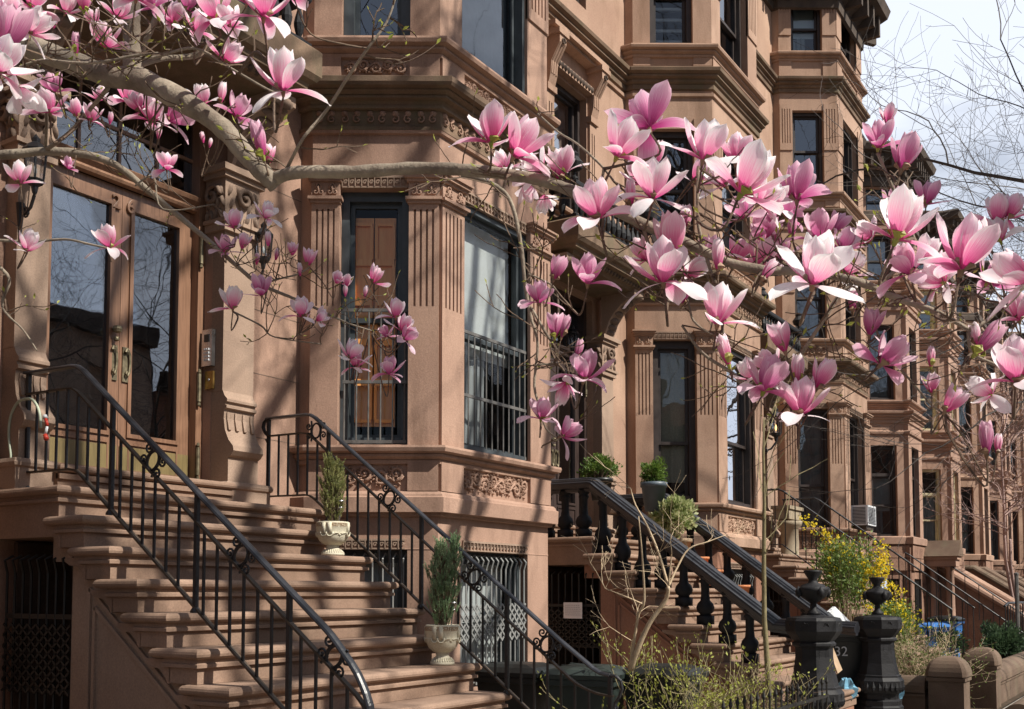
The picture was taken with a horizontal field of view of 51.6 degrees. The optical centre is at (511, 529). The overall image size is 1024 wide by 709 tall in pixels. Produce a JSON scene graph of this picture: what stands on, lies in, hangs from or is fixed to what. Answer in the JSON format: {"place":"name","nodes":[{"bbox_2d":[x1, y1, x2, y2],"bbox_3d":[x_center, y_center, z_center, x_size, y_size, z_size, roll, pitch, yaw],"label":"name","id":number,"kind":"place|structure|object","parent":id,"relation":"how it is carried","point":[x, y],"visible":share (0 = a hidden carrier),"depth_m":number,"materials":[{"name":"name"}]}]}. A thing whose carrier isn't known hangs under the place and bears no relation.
{"place":"outdoors","nodes":[
{"label":"outdoors","id":0,"kind":"place"},
{"bbox_2d":[861,0,1023,587],"label":"sky","id":1,"kind":"structure","parent":0,"point":[982,16],"materials":[{"name":"white"}]},
{"bbox_2d":[970,691,1023,708],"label":"front yard","id":2,"kind":"structure","parent":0,"point":[1012,699],"depth_m":15.98,"materials":[{"name":"soil"}]},
{"bbox_2d":[0,485,511,708],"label":"stone stoop","id":3,"kind":"object","parent":2,"relation":"on","point":[101,616],"visible":0.93,"depth_m":6.50,"materials":[{"name":"stone"}]},
{"bbox_2d":[23,364,374,708],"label":"iron railing","id":4,"kind":"object","parent":3,"relation":"on","point":[252,552],"visible":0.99,"depth_m":5.84,"materials":[{"name":"metal"}]},
{"bbox_2d":[315,521,349,555],"bbox_3d":[-1.314,0.071,7.767,0.260,0.249,0.259,-2,-4,33],"label":"stone urn","id":5,"kind":"object","parent":3,"relation":"on","point":[332,536],"visible":0.99,"depth_m":7.69,"materials":[{"name":"beige stone"}]},
{"bbox_2d":[317,451,346,520],"bbox_3d":[-1.317,-0.298,7.797,0.216,0.562,0.207,-1,-3,11],"label":"juniper","id":6,"kind":"object","parent":5,"relation":"on","point":[334,481],"visible":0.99,"depth_m":7.75,"materials":[{"name":"green plant"}]},
{"bbox_2d":[424,624,460,665],"bbox_3d":[-0.474,0.787,7.210,0.253,0.274,0.252,-2,-4,33],"label":"stone urn","id":7,"kind":"object","parent":3,"relation":"on","point":[442,641],"visible":1,"depth_m":7.13,"materials":[{"name":"beige stone"}]},
{"bbox_2d":[423,530,463,624],"bbox_3d":[-0.469,0.341,7.240,0.260,0.697,0.272,-2,-4,33],"label":"juniper","id":8,"kind":"object","parent":7,"relation":"on","point":[442,588],"visible":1,"depth_m":7.21,"materials":[{"name":"green plant"}]},
{"bbox_2d":[261,413,623,708],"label":"iron railing","id":9,"kind":"object","parent":3,"relation":"on","point":[329,432],"visible":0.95,"depth_m":7.66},
{"bbox_2d":[0,0,561,708],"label":"brownstone house","id":10,"kind":"structure","parent":2,"relation":"on","point":[438,436],"depth_m":9.04,"materials":[{"name":"stone"}]},
{"bbox_2d":[7,397,48,457],"bbox_3d":[-3.129,-0.489,6.704,0.624,0.684,0.032,-2,-4,33],"label":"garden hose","id":11,"kind":"object","parent":10,"relation":"attached to","point":[45,435],"visible":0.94,"depth_m":6.65,"materials":[{"name":"white paint"}]},
{"bbox_2d":[16,134,48,232],"bbox_3d":[-3.099,-2.198,6.807,0.256,0.680,0.155,-2,-4,33],"label":"wall lantern","id":12,"kind":"object","parent":10,"relation":"attached to","point":[35,142],"depth_m":6.78,"materials":[{"name":"black metal"}]},
{"bbox_2d":[46,164,122,469],"bbox_3d":[-3.077,-1.476,7.510,0.135,2.166,0.713,-2,-4,33],"label":"door","id":13,"kind":"structure","parent":10,"relation":"in","point":[90,286],"depth_m":7.64,"materials":[{"name":"brown wood"}]},
{"bbox_2d":[116,189,203,478],"bbox_3d":[-2.686,-1.441,8.091,0.166,2.166,0.681,-2,-4,33],"label":"door","id":14,"kind":"structure","parent":10,"relation":"in","point":[154,374],"depth_m":8.12,"materials":[{"name":"brown wood"}]},
{"bbox_2d":[201,329,215,366],"bbox_3d":[-2.390,-1.425,8.323,0.115,0.290,0.043,-2,-4,33],"label":"intercom","id":15,"kind":"object","parent":10,"relation":"attached to","point":[208,349],"visible":1,"depth_m":8.30,"materials":[{"name":"metal"}]},
{"bbox_2d":[255,222,272,274],"bbox_3d":[-2.069,-2.162,8.623,0.276,0.680,0.155,-2,-4,33],"label":"wall lantern","id":16,"kind":"object","parent":10,"relation":"attached to","point":[263,250],"depth_m":8.58,"materials":[{"name":"black metal"}]},
{"bbox_2d":[342,550,406,607],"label":"window","id":17,"kind":"structure","parent":10,"relation":"in","point":[377,569],"depth_m":9.15,"materials":[{"name":"glass"}]},
{"bbox_2d":[340,192,408,443],"bbox_3d":[-1.194,-1.815,9.610,0.600,2.240,0.820,0,-3,0],"label":"window","id":18,"kind":"structure","parent":10,"relation":"in","point":[368,229],"depth_m":9.31,"materials":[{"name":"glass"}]},
{"bbox_2d":[344,0,409,34],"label":"window","id":19,"kind":"structure","parent":10,"relation":"in","point":[358,20],"depth_m":9.49,"materials":[{"name":"glass"}]},
{"bbox_2d":[388,204,525,460],"bbox_3d":[-0.496,-1.786,10.094,0.820,2.240,1.120,-2,-4,33],"label":"window","id":20,"kind":"structure","parent":10,"relation":"in","point":[483,261],"depth_m":10.20,"materials":[{"name":"glass"}]},
{"bbox_2d":[390,0,524,93],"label":"window","id":21,"kind":"structure","parent":10,"relation":"in","point":[485,28],"depth_m":10.44,"materials":[{"name":"glass"}]},
{"bbox_2d":[460,552,518,685],"bbox_3d":[-0.563,0.837,9.982,0.820,1.210,1.120,-2,-4,33],"label":"window","id":22,"kind":"structure","parent":10,"relation":"in","point":[482,554],"depth_m":10.13,"materials":[{"name":"glass"}]},
{"bbox_2d":[0,0,1023,486],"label":"magnolia tree","id":23,"kind":"object","parent":2,"relation":"on","point":[666,256],"visible":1,"depth_m":2.06,"materials":[{"name":"pink plant"}]},
{"bbox_2d":[547,0,775,619],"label":"brownstone house","id":24,"kind":"structure","parent":2,"relation":"on","point":[698,55],"depth_m":14.53,"materials":[{"name":"stone"}]},
{"bbox_2d":[551,354,556,506],"bbox_3d":[0.337,-1.120,12.841,0.135,2.166,0.713,-2,-4,33],"label":"door","id":25,"kind":"structure","parent":24,"relation":"in","point":[552,445],"depth_m":13.09,"materials":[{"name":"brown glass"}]},
{"bbox_2d":[554,83,579,212],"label":"window","id":26,"kind":"structure","parent":24,"relation":"in","point":[565,103],"depth_m":13.80,"materials":[{"name":"black glass"}]},
{"bbox_2d":[553,357,586,524],"bbox_3d":[0.728,-1.085,13.422,0.166,2.166,0.681,-2,-4,33],"label":"door","id":27,"kind":"structure","parent":24,"relation":"in","point":[569,468],"depth_m":13.48,"materials":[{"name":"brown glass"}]},
{"bbox_2d":[650,0,690,42],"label":"window","id":28,"kind":"structure","parent":24,"relation":"in","point":[656,9],"depth_m":15.00,"materials":[{"name":"black glass"}]},
{"bbox_2d":[651,132,692,242],"bbox_3d":[2.219,-4.713,15.133,0.600,1.640,0.820,0,-3,0],"label":"window","id":29,"kind":"structure","parent":24,"relation":"in","point":[678,139],"depth_m":14.80,"materials":[{"name":"black glass"}]},
{"bbox_2d":[653,341,695,501],"bbox_3d":[2.219,-1.459,14.941,0.600,2.240,0.820,0,-3,0],"label":"window","id":30,"kind":"structure","parent":24,"relation":"in","point":[674,438],"depth_m":14.67,"materials":[{"name":"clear glass"}]},
{"bbox_2d":[662,0,740,68],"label":"window","id":31,"kind":"structure","parent":24,"relation":"in","point":[730,10],"depth_m":16.06,"materials":[{"name":"black glass"}]},
{"bbox_2d":[663,147,743,249],"bbox_3d":[2.851,-4.682,15.661,0.820,1.640,1.120,-2,-4,33],"label":"window","id":32,"kind":"structure","parent":24,"relation":"in","point":[675,156],"depth_m":15.40,"materials":[{"name":"black glass"}]},
{"bbox_2d":[670,350,751,507],"bbox_3d":[2.910,-1.430,15.430,0.820,2.240,1.120,-2,-4,33],"label":"window","id":33,"kind":"structure","parent":24,"relation":"in","point":[738,405],"depth_m":15.47,"materials":[{"name":"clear glass"}]},
{"bbox_2d":[548,536,860,708],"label":"stone stoop","id":34,"kind":"object","parent":2,"relation":"on","point":[617,611],"visible":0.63,"depth_m":11.59,"materials":[{"name":"stone"}]},
{"bbox_2d":[564,602,581,618],"bbox_3d":[0.678,0.905,11.802,0.237,0.179,0.004,-2,-4,33],"label":"paper notice","id":35,"kind":"object","parent":34,"relation":"attached to","point":[572,610],"visible":1,"depth_m":11.80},
{"bbox_2d":[591,477,612,500],"bbox_3d":[1.049,-0.471,12.552,0.301,0.260,0.301,-2,-4,33],"label":"plant pot","id":36,"kind":"object","parent":34,"relation":"on","point":[608,480],"visible":0.35,"depth_m":12.46,"materials":[{"name":"stone"}]},
{"bbox_2d":[576,452,622,477],"bbox_3d":[1.057,-0.731,12.569,0.532,0.374,0.495,2,-4,-30],"label":"boxwood","id":37,"kind":"object","parent":36,"relation":"in","point":[592,466],"visible":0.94,"depth_m":12.54,"materials":[{"name":"green plant"}]},
{"bbox_2d":[640,481,666,511],"bbox_3d":[1.749,-0.398,13.051,0.331,0.360,0.331,-2,-4,33],"label":"plant pot","id":38,"kind":"object","parent":34,"relation":"on","point":[653,493],"visible":0.92,"depth_m":12.93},
{"bbox_2d":[639,456,669,481],"bbox_3d":[1.747,-0.702,13.053,0.387,0.418,0.418,0,-3,-6],"label":"boxwood","id":39,"kind":"object","parent":38,"relation":"in","point":[648,473],"visible":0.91,"depth_m":12.99,"materials":[{"name":"green plant"}]},
{"bbox_2d":[669,538,691,562],"bbox_3d":[2.048,0.266,12.939,0.311,0.300,0.311,-2,-4,33],"label":"plant pot","id":40,"kind":"object","parent":34,"relation":"on","point":[689,542],"visible":0.32,"depth_m":12.83,"materials":[{"name":"beige ceramic"}]},
{"bbox_2d":[648,492,699,537],"bbox_3d":[1.984,-0.125,12.959,0.601,0.651,0.642,-2,-4,33],"label":"variegated bush","id":41,"kind":"object","parent":40,"relation":"in","point":[682,509],"visible":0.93,"depth_m":12.82,"materials":[{"name":"green plant"}]},
{"bbox_2d":[548,477,844,708],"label":"cast iron balustrade","id":42,"kind":"object","parent":34,"relation":"on","point":[813,633],"visible":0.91,"depth_m":10.93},
{"bbox_2d":[616,493,904,708],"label":"cast iron balustrade","id":43,"kind":"object","parent":34,"relation":"on","point":[879,680],"visible":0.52,"depth_m":12.27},
{"bbox_2d":[839,677,858,699],"bbox_3d":[3.795,1.817,12.014,0.287,0.273,0.187,-2,-4,33],"label":"plastic bag","id":44,"kind":"object","parent":34,"relation":"on","point":[845,683],"visible":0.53,"depth_m":11.97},
{"bbox_2d":[683,638,831,708],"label":"budding shrub","id":45,"kind":"object","parent":2,"relation":"on","point":[748,706],"visible":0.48,"depth_m":8.65,"materials":[{"name":"green plant"}]},
{"bbox_2d":[721,676,828,708],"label":"picket fence","id":46,"kind":"object","parent":2,"relation":"on","point":[797,703],"visible":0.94,"depth_m":8.11,"materials":[{"name":"metal"}]},
{"bbox_2d":[756,0,890,599],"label":"brownstone house","id":47,"kind":"structure","parent":2,"relation":"on","point":[796,127],"depth_m":20.16,"materials":[{"name":"stone"}]},
{"bbox_2d":[765,408,781,453],"bbox_3d":[4.506,-1.613,18.534,0.482,1.062,0.253,-2,-4,26],"label":"wall lantern","id":48,"kind":"object","parent":47,"relation":"attached to","point":[773,433],"depth_m":18.48,"materials":[{"name":"black metal"}]},
{"bbox_2d":[791,10,820,50],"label":"window","id":49,"kind":"structure","parent":47,"relation":"in","point":[805,24],"depth_m":20.56,"materials":[{"name":"black glass"}]},
{"bbox_2d":[792,113,822,183],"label":"window","id":50,"kind":"structure","parent":47,"relation":"in","point":[798,119],"depth_m":20.31,"materials":[{"name":"black glass"}]},
{"bbox_2d":[795,255,825,337],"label":"window","id":51,"kind":"structure","parent":47,"relation":"in","point":[818,301],"depth_m":20.22,"materials":[{"name":"grey glass"}]},
{"bbox_2d":[797,409,828,526],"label":"window","id":52,"kind":"structure","parent":47,"relation":"in","point":[812,452],"depth_m":20.04,"materials":[{"name":"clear glass"}]},
{"bbox_2d":[794,21,850,64],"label":"window","id":53,"kind":"structure","parent":47,"relation":"in","point":[845,36],"depth_m":21.43,"materials":[{"name":"black glass"}]},
{"bbox_2d":[796,123,852,200],"bbox_3d":[6.264,-7.146,21.158,0.820,1.570,1.120,-2,-4,33],"label":"window","id":54,"kind":"structure","parent":47,"relation":"in","point":[805,135],"depth_m":20.92,"materials":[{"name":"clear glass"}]},
{"bbox_2d":[845,273,855,343],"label":"window","id":55,"kind":"structure","parent":47,"relation":"in","point":[850,331],"depth_m":21.20,"materials":[{"name":"black glass"}]},
{"bbox_2d":[849,417,858,504],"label":"window","id":56,"kind":"structure","parent":47,"relation":"in","point":[854,475],"depth_m":21.02,"materials":[{"name":"black glass"}]},
{"bbox_2d":[851,505,875,530],"bbox_3d":[6.664,-0.210,20.298,0.476,0.460,0.626,-2,-4,33],"label":"air conditioner","id":57,"kind":"object","parent":47,"relation":"attached to","point":[860,516],"visible":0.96,"depth_m":20.03,"materials":[{"name":"white paint"}]},
{"bbox_2d":[796,513,895,620],"bbox_3d":[4.552,1.096,14.468,1.297,2.626,1.476,-2,-4,33],"label":"forsythia","id":58,"kind":"object","parent":2,"relation":"on","point":[836,567],"visible":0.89,"depth_m":14.38,"materials":[{"name":"green plant"}]},
{"bbox_2d":[833,634,861,708],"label":"wheelie bin","id":59,"kind":"object","parent":2,"relation":"on","point":[848,650],"visible":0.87,"depth_m":12.52,"materials":[{"name":"black plastic"}]},
{"bbox_2d":[766,553,943,675],"bbox_3d":[5.422,1.722,17.351,3.225,2.614,2.200,-2,-4,33],"label":"stone stoop","id":60,"kind":"object","parent":2,"relation":"on","point":[789,568],"visible":0.11,"depth_m":16.91,"materials":[{"name":"stone"}]},
{"bbox_2d":[777,521,802,554],"bbox_3d":[4.805,0.223,18.310,0.440,0.720,0.433,-2,-4,33],"label":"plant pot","id":61,"kind":"object","parent":60,"relation":"on","point":[790,535],"visible":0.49,"depth_m":18.18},
{"bbox_2d":[771,505,803,520],"bbox_3d":[4.829,-0.278,18.562,0.340,0.230,0.760,-2,-4,33],"label":"stone trough","id":62,"kind":"object","parent":61,"relation":"on","point":[791,513],"visible":0.75,"depth_m":18.31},
{"bbox_2d":[767,488,951,656],"bbox_3d":[5.140,0.719,16.425,3.160,2.823,0.031,-2,-4,33],"label":"iron railing","id":63,"kind":"object","parent":60,"relation":"on","point":[887,564],"visible":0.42,"depth_m":16.51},
{"bbox_2d":[782,497,974,654],"bbox_3d":[6.180,0.815,18.049,3.160,2.823,0.031,-2,-4,33],"label":"iron railing","id":64,"kind":"object","parent":60,"relation":"on","point":[901,557],"visible":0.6,"depth_m":17.75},
{"bbox_2d":[855,577,929,673],"bbox_3d":[5.573,1.585,15.579,1.224,1.784,1.182,1,-4,-17],"label":"forsythia","id":65,"kind":"object","parent":2,"relation":"on","point":[900,611],"visible":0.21,"depth_m":15.40,"materials":[{"name":"yellow plant"}]},
{"bbox_2d":[859,675,928,708],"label":"stone wall","id":66,"kind":"structure","parent":2,"relation":"on","point":[915,696],"depth_m":13.22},
{"bbox_2d":[862,134,936,634],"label":"brownstone house","id":67,"kind":"structure","parent":2,"relation":"on","point":[906,489],"depth_m":24.38,"materials":[{"name":"stone"}]},
{"bbox_2d":[866,190,888,210],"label":"window","id":68,"kind":"structure","parent":67,"relation":"in","point":[869,206],"depth_m":24.72,"materials":[{"name":"glass"}]},
{"bbox_2d":[867,236,890,279],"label":"window","id":69,"kind":"structure","parent":67,"relation":"in","point":[873,266],"depth_m":24.73,"materials":[{"name":"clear glass"}]},
{"bbox_2d":[869,325,893,399],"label":"window","id":70,"kind":"structure","parent":67,"relation":"in","point":[882,389],"depth_m":24.56,"materials":[{"name":"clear glass"}]},
{"bbox_2d":[871,446,896,535],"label":"window","id":71,"kind":"structure","parent":67,"relation":"in","point":[885,495],"depth_m":24.32,"materials":[{"name":"black glass"}]},
{"bbox_2d":[871,449,915,536],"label":"window","id":72,"kind":"structure","parent":67,"relation":"in","point":[878,465],"depth_m":24.78,"materials":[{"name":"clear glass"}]},
{"bbox_2d":[918,622,953,655],"bbox_3d":[7.993,2.279,20.062,0.658,1.023,0.529,-1,-4,15],"label":"wheelie bin","id":73,"kind":"object","parent":2,"relation":"on","point":[935,624],"visible":0.2,"depth_m":19.88,"materials":[{"name":"blue plastic"}]},
{"bbox_2d":[917,208,965,569],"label":"brownstone house","id":74,"kind":"structure","parent":2,"relation":"on","point":[943,529],"depth_m":28.66,"materials":[{"name":"stone"}]},
{"bbox_2d":[919,291,935,328],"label":"window","id":75,"kind":"structure","parent":74,"relation":"in","point":[922,315],"depth_m":28.93,"materials":[{"name":"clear glass"}]},
{"bbox_2d":[920,367,937,429],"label":"window","id":76,"kind":"structure","parent":74,"relation":"in","point":[922,387],"depth_m":28.85,"materials":[{"name":"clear glass"}]},
{"bbox_2d":[922,470,940,540],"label":"window","id":77,"kind":"structure","parent":74,"relation":"in","point":[931,531],"depth_m":28.66,"materials":[{"name":"black glass"}]},
{"bbox_2d":[922,473,955,539],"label":"window","id":78,"kind":"structure","parent":74,"relation":"in","point":[927,482],"depth_m":29.06,"materials":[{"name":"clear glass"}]},
{"bbox_2d":[923,540,963,657],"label":"portico","id":79,"kind":"structure","parent":2,"relation":"on","point":[946,554],"depth_m":24.88,"materials":[{"name":"stone"}]},
{"bbox_2d":[893,610,996,707],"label":"dry shrub","id":80,"kind":"object","parent":2,"relation":"on","point":[916,660],"visible":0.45,"depth_m":14.64,"materials":[{"name":"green plant"}]},
{"bbox_2d":[926,615,965,656],"bbox_3d":[8.828,2.317,21.557,0.658,1.122,0.529,-3,-4,38],"label":"wheelie bin","id":81,"kind":"object","parent":2,"relation":"on","point":[958,623],"visible":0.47,"depth_m":21.37,"materials":[{"name":"blue plastic"}]},
{"bbox_2d":[925,656,971,708],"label":"stone pier","id":82,"kind":"structure","parent":2,"relation":"on","point":[948,678],"depth_m":12.96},
{"bbox_2d":[934,629,970,653],"bbox_3d":[7.885,2.042,19.005,0.633,0.510,1.177,-2,-4,33],"label":"evergreen shrub","id":83,"kind":"object","parent":2,"relation":"on","point":[959,641],"visible":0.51,"depth_m":18.90,"materials":[{"name":"green plant"}]},
{"bbox_2d":[890,567,1023,656],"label":"stone stoop","id":84,"kind":"object","parent":2,"relation":"on","point":[986,598],"visible":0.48,"depth_m":24.97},
{"bbox_2d":[904,552,1023,638],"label":"iron railing","id":85,"kind":"object","parent":84,"relation":"on","point":[951,590],"visible":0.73,"depth_m":22.48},
{"bbox_2d":[937,566,1023,631],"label":"iron railing","id":86,"kind":"object","parent":84,"relation":"on","point":[978,591],"visible":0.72,"depth_m":24.39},
{"bbox_2d":[920,352,1023,598],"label":"bare tree","id":87,"kind":"object","parent":2,"relation":"on","point":[1010,573],"visible":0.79,"depth_m":26.99,"materials":[{"name":"brown plant"}]},
{"bbox_2d":[955,260,994,569],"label":"brownstone house","id":88,"kind":"structure","parent":2,"relation":"on","point":[978,552],"depth_m":32.94,"materials":[{"name":"stone"}]},
{"bbox_2d":[959,398,970,452],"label":"window","id":89,"kind":"structure","parent":88,"relation":"in","point":[967,406],"depth_m":33.08,"materials":[{"name":"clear glass"}]},
{"bbox_2d":[961,487,973,553],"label":"window","id":90,"kind":"structure","parent":88,"relation":"in","point":[967,544],"depth_m":32.90,"materials":[{"name":"black glass"}]},
{"bbox_2d":[963,647,1002,708],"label":"stone pier","id":91,"kind":"structure","parent":2,"relation":"on","point":[990,692],"depth_m":15.03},
{"bbox_2d":[964,565,1023,601],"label":"stone stoop","id":92,"kind":"object","parent":2,"relation":"on","point":[993,578],"visible":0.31,"depth_m":29.51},
{"bbox_2d":[985,302,1016,572],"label":"brownstone house","id":93,"kind":"structure","parent":2,"relation":"on","point":[997,552],"depth_m":37.21,"materials":[{"name":"stone"}]},
{"bbox_2d":[990,501,998,559],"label":"window","id":94,"kind":"structure","parent":93,"relation":"in","point":[994,535],"depth_m":37.17,"materials":[{"name":"glass"}]},
{"bbox_2d":[979,619,1023,658],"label":"evergreen shrub","id":95,"kind":"object","parent":2,"relation":"on","point":[1011,639],"visible":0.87,"depth_m":20.61,"materials":[{"name":"green plant"}]},
{"bbox_2d":[1000,651,1023,708],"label":"stone wall","id":96,"kind":"structure","parent":2,"relation":"on","point":[1012,675],"depth_m":16.73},
{"bbox_2d":[1003,602,1023,656],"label":"iron fence","id":97,"kind":"object","parent":2,"relation":"on","point":[1008,603],"visible":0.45,"depth_m":21.31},
{"bbox_2d":[1008,332,1023,577],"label":"brownstone house","id":98,"kind":"structure","parent":2,"relation":"on","point":[1018,535],"depth_m":41.42,"materials":[{"name":"stone"}]},
{"bbox_2d":[1012,512,1017,563],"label":"window","id":99,"kind":"structure","parent":98,"relation":"in","point":[1015,532],"depth_m":41.45,"materials":[{"name":"black glass"}]},
{"bbox_2d":[1014,572,1019,633],"bbox_3d":[10.222,1.869,21.402,0.092,2.000,0.092,-2,-4,33],"label":"iron post","id":100,"kind":"object","parent":2,"relation":"on","point":[1016,586],"visible":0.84,"depth_m":21.40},
{"bbox_2d":[1002,696,1023,708],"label":"sidewalk","id":101,"kind":"structure","parent":0,"point":[1012,703],"depth_m":16.08,"materials":[{"name":"concrete"}]},
{"bbox_2d":[722,0,1023,583],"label":"bare tree","id":102,"kind":"object","parent":101,"relation":"on","point":[975,173],"visible":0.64,"depth_m":13.05,"materials":[{"name":"brown plant"}]},
{"bbox_2d":[811,1,1023,453],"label":"bare tree","id":103,"kind":"object","parent":101,"relation":"on","point":[987,184],"visible":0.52,"depth_m":17.99,"materials":[{"name":"brown plant"}]},
{"bbox_2d":[909,163,1023,530],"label":"bare tree","id":104,"kind":"object","parent":101,"relation":"on","point":[982,396],"visible":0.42,"depth_m":26.23,"materials":[{"name":"brown plant"}]},
{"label":"yard paving","id":105,"kind":"structure","parent":0,"visible":0},
{"bbox_2d":[474,660,554,708],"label":"wheelie bin","id":106,"kind":"object","parent":105,"relation":"on","point":[485,680],"visible":0.59,"depth_m":8.69,"materials":[{"name":"black plastic"}]},
{"bbox_2d":[540,663,624,708],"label":"wheelie bin","id":107,"kind":"object","parent":105,"relation":"on","point":[583,674],"visible":0.72,"depth_m":8.43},
{"bbox_2d":[561,444,751,670],"bbox_3d":[1.200,0.215,8.252,1.724,1.771,0.935,0,-3,-6],"label":"sapling","id":108,"kind":"object","parent":105,"relation":"on","point":[634,653],"visible":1,"depth_m":8.15,"materials":[{"name":"brown plant"}]},
{"bbox_2d":[622,662,708,708],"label":"wheelie bin","id":109,"kind":"object","parent":105,"relation":"on","point":[640,670],"visible":0.48,"depth_m":8.50,"materials":[{"name":"black plastic"}]},
{"bbox_2d":[537,616,834,708],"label":"budding shrub","id":110,"kind":"object","parent":105,"relation":"on","point":[707,695],"visible":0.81,"depth_m":8.26,"materials":[{"name":"green plant"}]},
{"bbox_2d":[753,377,826,708],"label":"sapling","id":111,"kind":"object","parent":105,"relation":"on","point":[764,610],"visible":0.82,"depth_m":9.39,"materials":[{"name":"brown plant"}]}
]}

